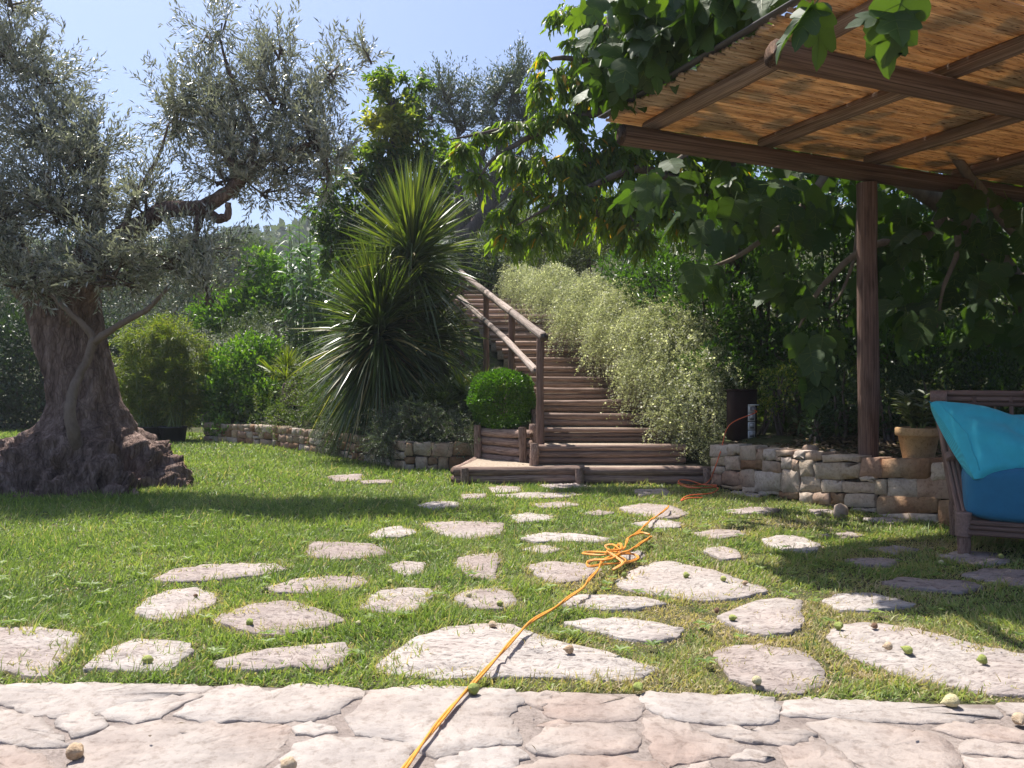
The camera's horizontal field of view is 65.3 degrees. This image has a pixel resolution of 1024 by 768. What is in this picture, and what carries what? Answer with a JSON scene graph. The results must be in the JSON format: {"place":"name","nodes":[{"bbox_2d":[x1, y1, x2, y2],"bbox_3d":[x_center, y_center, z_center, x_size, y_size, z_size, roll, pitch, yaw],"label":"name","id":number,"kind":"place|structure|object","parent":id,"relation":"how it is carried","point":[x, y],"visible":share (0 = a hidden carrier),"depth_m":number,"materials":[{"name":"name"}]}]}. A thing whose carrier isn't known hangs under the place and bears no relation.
{"place":"outdoors","nodes":[
{"label":"outdoors","id":0,"kind":"place"},
{"bbox_2d":[0,0,941,241],"label":"sky","id":1,"kind":"structure","parent":0,"point":[124,29],"materials":[{"name":"blue"}]},
{"bbox_2d":[0,427,1023,704],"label":"ground","id":2,"kind":"structure","parent":0,"point":[460,647],"depth_m":2.86,"materials":[{"name":"grey stone"}]},
{"bbox_2d":[0,209,38,296],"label":"garden tree","id":3,"kind":"object","parent":2,"relation":"on","point":[7,288],"visible":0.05,"depth_m":27.24,"materials":[{"name":"green plant"}]},
{"bbox_2d":[0,225,148,322],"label":"garden tree","id":4,"kind":"object","parent":2,"relation":"on","point":[102,293],"visible":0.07,"depth_m":25.68,"materials":[{"name":"green plant"}]},
{"bbox_2d":[0,290,226,429],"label":"dark hedge","id":5,"kind":"object","parent":2,"relation":"on","point":[14,355],"visible":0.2,"depth_m":14.87,"materials":[{"name":"green plant"}]},
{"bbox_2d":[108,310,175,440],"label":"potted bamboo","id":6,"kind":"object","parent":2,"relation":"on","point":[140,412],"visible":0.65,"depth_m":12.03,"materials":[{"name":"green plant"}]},
{"bbox_2d":[142,655,153,663],"bbox_3d":[-1.102,0.832,2.409,0.039,0.028,0.031,0,0,-2],"label":"fallen fig","id":7,"kind":"object","parent":2,"relation":"on","point":[147,658],"visible":0.96,"depth_m":2.40,"materials":[{"name":"green food"}]},
{"bbox_2d":[101,261,230,426],"bbox_3d":[-7.340,-1.026,17.188,4.425,3.833,1.672,0,0,34],"label":"olive bush","id":8,"kind":"object","parent":2,"relation":"on","point":[158,311],"visible":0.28,"depth_m":17.05,"materials":[{"name":"green plant"}]},
{"bbox_2d":[120,241,216,326],"bbox_3d":[-13.095,-2.222,30.002,4.201,6.271,3.123,0,0,44],"label":"garden tree","id":9,"kind":"object","parent":2,"relation":"on","point":[163,311],"visible":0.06,"depth_m":29.17,"materials":[{"name":"green plant"}]},
{"bbox_2d":[129,308,218,441],"bbox_3d":[-5.090,-0.132,12.120,1.386,2.110,1.212,0,0,0],"label":"potted bamboo","id":10,"kind":"object","parent":2,"relation":"on","point":[179,391],"visible":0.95,"depth_m":11.97,"materials":[{"name":"green plant"}]},
{"bbox_2d":[0,0,392,498],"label":"olive tree","id":11,"kind":"object","parent":2,"relation":"on","point":[84,433],"visible":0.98,"depth_m":6.41,"materials":[{"name":"green plant"}]},
{"bbox_2d":[200,230,282,339],"bbox_3d":[-12.321,-2.979,36.168,4.016,7.767,3.270,0,0,0],"label":"garden tree","id":12,"kind":"object","parent":2,"relation":"on","point":[257,243],"visible":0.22,"depth_m":35.58,"materials":[{"name":"green plant"}]},
{"bbox_2d":[246,618,252,624],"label":"fallen fig","id":13,"kind":"object","parent":2,"relation":"on","point":[249,621],"visible":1,"depth_m":2.79,"materials":[{"name":"green food"}]},
{"bbox_2d":[203,422,473,469],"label":"stone wall","id":14,"kind":"structure","parent":2,"relation":"on","point":[249,434],"depth_m":9.07,"materials":[{"name":"grey stone"}]},
{"bbox_2d":[488,621,496,627],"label":"fallen fig","id":15,"kind":"object","parent":2,"relation":"on","point":[492,624],"visible":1,"depth_m":2.77,"materials":[{"name":"beige food"}]},
{"bbox_2d":[474,425,532,462],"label":"log retaining wall","id":16,"kind":"structure","parent":2,"relation":"on","point":[506,442],"depth_m":7.58,"materials":[{"name":"brown wood"}]},
{"bbox_2d":[0,427,1023,703],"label":"grass","id":17,"kind":"structure","parent":2,"relation":"on","point":[48,607],"depth_m":3.71,"materials":[{"name":"green plant"}]},
{"bbox_2d":[563,645,573,653],"bbox_3d":[0.178,0.832,2.509,0.034,0.028,0.025,0,0,24],"label":"fallen fig","id":18,"kind":"object","parent":2,"relation":"on","point":[568,649],"visible":1,"depth_m":2.50,"materials":[{"name":"beige food"}]},
{"bbox_2d":[446,286,711,485],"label":"log staircase","id":19,"kind":"structure","parent":2,"relation":"on","point":[584,436],"depth_m":7.54,"materials":[{"name":"brown wood"}]},
{"bbox_2d":[449,258,547,444],"bbox_3d":[-0.363,-0.605,9.703,0.160,2.651,5.250,0,0,-14],"label":"log railing","id":20,"kind":"object","parent":19,"relation":"on","point":[537,369],"visible":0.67,"depth_m":8.38,"materials":[{"name":"brown wood"}]},
{"bbox_2d":[683,571,689,577],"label":"fallen fig","id":21,"kind":"object","parent":2,"relation":"on","point":[686,574],"visible":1,"depth_m":3.48,"materials":[{"name":"green food"}]},
{"bbox_2d":[729,614,737,620],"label":"fallen fig","id":22,"kind":"object","parent":2,"relation":"on","point":[732,617],"visible":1,"depth_m":2.84,"materials":[{"name":"green food"}]},
{"bbox_2d":[752,676,761,684],"bbox_3d":[0.687,0.831,2.240,0.026,0.025,0.026,0,0,38],"label":"fallen fig","id":23,"kind":"object","parent":2,"relation":"on","point":[756,680],"visible":1,"depth_m":2.23,"materials":[{"name":"beige food"}]},
{"bbox_2d":[709,443,948,525],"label":"stone wall","id":24,"kind":"structure","parent":2,"relation":"on","point":[901,487],"depth_m":5.47,"materials":[{"name":"beige stone"}]},
{"bbox_2d":[802,445,818,450],"bbox_3d":[2.193,0.479,5.859,0.121,0.068,0.102,0,0,0],"label":"pebble","id":25,"kind":"object","parent":24,"relation":"on","point":[809,447],"visible":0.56,"depth_m":5.83,"materials":[{"name":"stone"}]},
{"bbox_2d":[598,0,1023,456],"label":"pergola","id":26,"kind":"object","parent":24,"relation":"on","point":[945,94],"visible":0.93,"depth_m":4.66,"materials":[{"name":"brown wood"}]},
{"bbox_2d":[890,389,938,457],"bbox_3d":[2.622,0.262,5.159,0.335,0.459,0.357,0,0,39],"label":"flowerpot","id":27,"kind":"object","parent":24,"relation":"on","point":[920,440],"visible":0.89,"depth_m":5.09,"materials":[{"name":"ceramic"}]},
{"bbox_2d":[834,622,842,629],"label":"fallen fig","id":28,"kind":"object","parent":2,"relation":"on","point":[837,625],"visible":1,"depth_m":2.74,"materials":[{"name":"green food"}]},
{"bbox_2d":[833,503,848,518],"bbox_3d":[2.106,0.820,5.116,0.098,0.113,0.082,0,0,0],"label":"rock","id":29,"kind":"object","parent":2,"relation":"on","point":[841,508],"visible":0.79,"depth_m":5.09,"materials":[{"name":"stone"}]},
{"bbox_2d":[871,623,877,628],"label":"fallen fig","id":30,"kind":"object","parent":2,"relation":"on","point":[874,625],"visible":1,"depth_m":2.75,"materials":[{"name":"brown food"}]},
{"bbox_2d":[882,642,892,649],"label":"fallen fig","id":31,"kind":"object","parent":2,"relation":"on","point":[887,645],"visible":1,"depth_m":2.52,"materials":[{"name":"beige food"}]},
{"bbox_2d":[900,646,912,653],"bbox_3d":[1.240,0.832,2.501,0.030,0.026,0.033,0,0,-20],"label":"fallen fig","id":32,"kind":"object","parent":2,"relation":"on","point":[907,649],"visible":1,"depth_m":2.49,"materials":[{"name":"green food"}]},
{"bbox_2d":[930,390,1023,553],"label":"rattan sofa","id":33,"kind":"object","parent":2,"relation":"on","point":[964,525],"visible":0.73,"depth_m":4.24,"materials":[{"name":"wicker"}]},
{"bbox_2d":[961,466,1023,522],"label":"seat cushion","id":34,"kind":"object","parent":33,"relation":"on","point":[998,496],"visible":0.66,"depth_m":3.90,"materials":[{"name":"blue fabric"}]},
{"bbox_2d":[929,401,1023,479],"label":"pillow","id":35,"kind":"object","parent":34,"relation":"on","point":[982,441],"visible":0.91,"depth_m":4.02,"materials":[{"name":"teal fabric"}]},
{"bbox_2d":[976,654,987,663],"bbox_3d":[1.421,0.831,2.411,0.028,0.030,0.028,0,0,-5],"label":"fallen fig","id":36,"kind":"object","parent":2,"relation":"on","point":[981,658],"visible":1,"depth_m":2.40,"materials":[{"name":"green food"}]},
{"bbox_2d":[0,682,1023,767],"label":"patio","id":37,"kind":"structure","parent":0,"point":[106,725],"depth_m":1.96,"materials":[{"name":"stone"}]},
{"bbox_2d":[65,742,83,760],"bbox_3d":[-0.990,0.833,1.808,0.038,0.038,0.036,0,0,-24],"label":"fallen fig","id":38,"kind":"object","parent":37,"relation":"on","point":[74,750],"visible":1,"depth_m":1.80,"materials":[{"name":"beige food"}]},
{"bbox_2d":[280,756,296,767],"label":"fallen fig","id":39,"kind":"object","parent":37,"relation":"on","point":[288,762],"visible":1,"depth_m":1.74,"materials":[{"name":"beige food"}]},
{"bbox_2d":[468,683,479,694],"bbox_3d":[-0.106,0.831,2.178,0.036,0.032,0.032,0,0,5],"label":"fallen fig","id":40,"kind":"object","parent":37,"relation":"on","point":[473,688],"visible":0.98,"depth_m":2.17,"materials":[{"name":"green food"}]},
{"bbox_2d":[401,505,668,767],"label":"extension cord","id":41,"kind":"object","parent":37,"relation":"on","point":[449,709],"visible":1,"depth_m":3.07,"materials":[{"name":"yellow plastic"}]},
{"bbox_2d":[633,682,642,690],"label":"fallen fig","id":42,"kind":"object","parent":37,"relation":"on","point":[637,686],"visible":1,"depth_m":2.19,"materials":[{"name":"green food"}]},
{"bbox_2d":[940,693,959,707],"bbox_3d":[1.157,0.832,2.101,0.042,0.033,0.041,0,0,-33],"label":"fallen fig","id":43,"kind":"object","parent":37,"relation":"on","point":[950,700],"visible":1,"depth_m":2.09,"materials":[{"name":"yellow food"}]},
{"bbox_2d":[1011,712,1023,724],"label":"fallen fig","id":44,"kind":"object","parent":37,"relation":"on","point":[1017,718],"visible":1,"depth_m":1.98,"materials":[{"name":"beige food"}]},
{"bbox_2d":[3,244,1023,465],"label":"hillside","id":45,"kind":"structure","parent":0,"point":[773,439],"depth_m":8.23,"materials":[{"name":"soil"}]},
{"bbox_2d":[190,341,240,383],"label":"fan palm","id":46,"kind":"object","parent":45,"relation":"on","point":[208,360],"visible":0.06,"depth_m":12.78,"materials":[{"name":"green plant"}]},
{"bbox_2d":[193,327,286,436],"bbox_3d":[-3.985,-0.037,12.163,1.354,1.721,1.447,0,0,-42],"label":"leafy shrub","id":47,"kind":"object","parent":45,"relation":"on","point":[218,393],"visible":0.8,"depth_m":11.97,"materials":[{"name":"green plant"}]},
{"bbox_2d":[184,242,299,346],"bbox_3d":[-4.958,-0.917,14.842,2.322,3.444,1.421,0,0,0],"label":"leafy shrub","id":48,"kind":"object","parent":45,"relation":"on","point":[256,293],"visible":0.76,"depth_m":14.66,"materials":[{"name":"green plant"}]},
{"bbox_2d":[210,302,303,397],"bbox_3d":[-3.962,-0.499,13.107,2.389,1.710,1.112,0,0,43],"label":"grey shrub","id":49,"kind":"object","parent":45,"relation":"on","point":[255,327],"visible":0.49,"depth_m":13.27,"materials":[{"name":"green plant"}]},
{"bbox_2d":[256,343,320,412],"bbox_3d":[-3.217,-0.040,11.533,0.867,1.164,0.910,0,0,40],"label":"fan palm","id":50,"kind":"object","parent":45,"relation":"on","point":[288,358],"visible":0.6,"depth_m":11.51,"materials":[{"name":"green plant"}]},
{"bbox_2d":[245,324,355,446],"bbox_3d":[-2.483,0.016,10.497,2.016,1.734,2.127,0,0,-12],"label":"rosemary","id":51,"kind":"object","parent":45,"relation":"on","point":[295,396],"visible":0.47,"depth_m":10.60,"materials":[{"name":"green plant"}]},
{"bbox_2d":[264,224,349,382],"bbox_3d":[-3.491,-1.389,13.958,1.888,2.929,2.782,0,0,-16],"label":"cane clump","id":52,"kind":"object","parent":45,"relation":"on","point":[308,316],"visible":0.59,"depth_m":13.65,"materials":[{"name":"green plant"}]},
{"bbox_2d":[304,405,368,457],"bbox_3d":[-1.958,0.715,9.560,0.991,1.089,0.881,0,0,43],"label":"rosemary","id":53,"kind":"object","parent":45,"relation":"on","point":[328,446],"visible":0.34,"depth_m":9.42,"materials":[{"name":"green plant"}]},
{"bbox_2d":[296,55,464,283],"bbox_3d":[-2.006,-2.968,12.472,2.667,4.197,1.410,0,0,0],"label":"leafy tree","id":54,"kind":"object","parent":45,"relation":"on","point":[397,123],"visible":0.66,"depth_m":12.29,"materials":[{"name":"green plant"}]},
{"bbox_2d":[290,146,496,463],"bbox_3d":[-1.347,-0.700,9.264,2.585,4.227,2.178,0,0,-42],"label":"cordyline","id":55,"kind":"object","parent":45,"relation":"on","point":[397,302],"visible":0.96,"depth_m":8.96,"materials":[{"name":"green plant"}]},
{"bbox_2d":[350,392,483,468],"bbox_3d":[-0.857,0.606,8.177,1.646,1.043,1.006,0,0,14],"label":"rosemary","id":56,"kind":"object","parent":45,"relation":"on","point":[376,441],"visible":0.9,"depth_m":8.10,"materials":[{"name":"green plant"}]},
{"bbox_2d":[381,370,487,413],"bbox_3d":[-0.865,0.100,8.646,1.027,0.551,1.132,0,0,-36],"label":"dwarf palm","id":57,"kind":"object","parent":45,"relation":"on","point":[444,395],"visible":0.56,"depth_m":8.44,"materials":[{"name":"green plant"}]},
{"bbox_2d":[424,234,521,315],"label":"dark shrub","id":58,"kind":"object","parent":45,"relation":"on","point":[491,277],"visible":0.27,"depth_m":14.73,"materials":[{"name":"green plant"}]},
{"bbox_2d":[446,365,517,415],"bbox_3d":[-0.290,0.088,8.699,0.882,0.665,1.166,0,0,0],"label":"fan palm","id":59,"kind":"object","parent":45,"relation":"on","point":[461,386],"visible":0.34,"depth_m":8.52,"materials":[{"name":"green plant"}]},
{"bbox_2d":[399,31,566,264],"bbox_3d":[-0.615,-4.685,16.286,3.696,4.819,2.181,0,0,0],"label":"olive tree","id":60,"kind":"object","parent":45,"relation":"on","point":[513,101],"visible":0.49,"depth_m":15.90,"materials":[{"name":"green plant"}]},
{"bbox_2d":[465,367,535,428],"bbox_3d":[-0.110,0.148,7.956,0.751,0.651,0.736,0,0,0],"label":"boxwood ball","id":61,"kind":"object","parent":45,"relation":"on","point":[519,384],"visible":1,"depth_m":7.75,"materials":[{"name":"green plant"}]},
{"bbox_2d":[468,178,666,320],"bbox_3d":[0.902,-2.139,13.554,4.032,2.285,2.411,0,0,44],"label":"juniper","id":62,"kind":"object","parent":45,"relation":"on","point":[587,253],"visible":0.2,"depth_m":13.41,"materials":[{"name":"green plant"}]},
{"bbox_2d":[135,258,1023,438],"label":"ground cover","id":63,"kind":"object","parent":45,"relation":"on","point":[455,392],"visible":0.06,"depth_m":8.48,"materials":[{"name":"green plant"}]},
{"bbox_2d":[441,0,756,349],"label":"cherry tree","id":64,"kind":"object","parent":45,"relation":"on","point":[586,176],"visible":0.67,"depth_m":7.26,"materials":[{"name":"green plant"}]},
{"bbox_2d":[491,260,746,463],"bbox_3d":[1.002,-0.575,9.625,1.302,2.548,6.091,0,0,-18],"label":"wirevine shrub","id":65,"kind":"object","parent":45,"relation":"on","point":[677,395],"visible":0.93,"depth_m":7.99,"materials":[{"name":"green plant"}]},
{"bbox_2d":[591,204,768,429],"bbox_3d":[1.870,-0.885,8.524,1.909,2.766,2.718,0,0,0],"label":"laurel bush","id":66,"kind":"object","parent":45,"relation":"on","point":[666,262],"visible":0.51,"depth_m":8.31,"materials":[{"name":"green plant"}]},
{"bbox_2d":[726,389,758,440],"bbox_3d":[1.962,0.281,6.767,0.210,0.477,0.227,0,0,-13],"label":"socket post","id":67,"kind":"object","parent":45,"relation":"on","point":[741,403],"visible":0.96,"depth_m":6.73,"materials":[{"name":"black metal"}]},
{"bbox_2d":[677,410,756,500],"bbox_3d":[1.449,0.522,6.265,0.491,0.611,1.377,0,0,37],"label":"power cable","id":68,"kind":"object","parent":67,"relation":"hanging from","point":[689,486],"visible":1,"depth_m":6.46,"materials":[{"name":"plastic"}]},
{"bbox_2d":[749,359,801,434],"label":"shrub","id":69,"kind":"object","parent":45,"relation":"on","point":[781,394],"visible":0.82,"depth_m":6.86,"materials":[{"name":"green plant"}]},
{"bbox_2d":[563,0,1023,417],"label":"fig tree","id":70,"kind":"object","parent":45,"relation":"on","point":[656,43],"visible":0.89,"depth_m":5.68,"materials":[{"name":"green plant"}]},
{"bbox_2d":[721,410,941,457],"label":"leaf litter","id":71,"kind":"object","parent":45,"relation":"on","point":[884,446],"visible":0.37,"depth_m":6.13,"materials":[{"name":"brown plant"}]},
{"bbox_2d":[675,148,1023,383],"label":"laurel bush","id":72,"kind":"object","parent":45,"relation":"on","point":[768,330],"visible":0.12,"depth_m":8.23,"materials":[{"name":"green plant"}]},
{"bbox_2d":[800,347,1023,446],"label":"hedge","id":73,"kind":"object","parent":45,"relation":"on","point":[888,431],"visible":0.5,"depth_m":6.13,"materials":[{"name":"green plant"}]},
{"bbox_2d":[148,464,998,750],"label":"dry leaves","id":74,"kind":"object","parent":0,"point":[512,597],"visible":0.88,"depth_m":3.45,"materials":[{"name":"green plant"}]},
{"bbox_2d":[256,210,1009,325],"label":"hill","id":75,"kind":"structure","parent":0,"point":[561,246],"depth_m":106.39,"materials":[{"name":"green plant"}]},
{"bbox_2d":[0,178,519,329],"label":"woods","id":76,"kind":"object","parent":75,"relation":"on","point":[277,232],"visible":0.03,"depth_m":107.40,"materials":[{"name":"green plant"}]}
]}

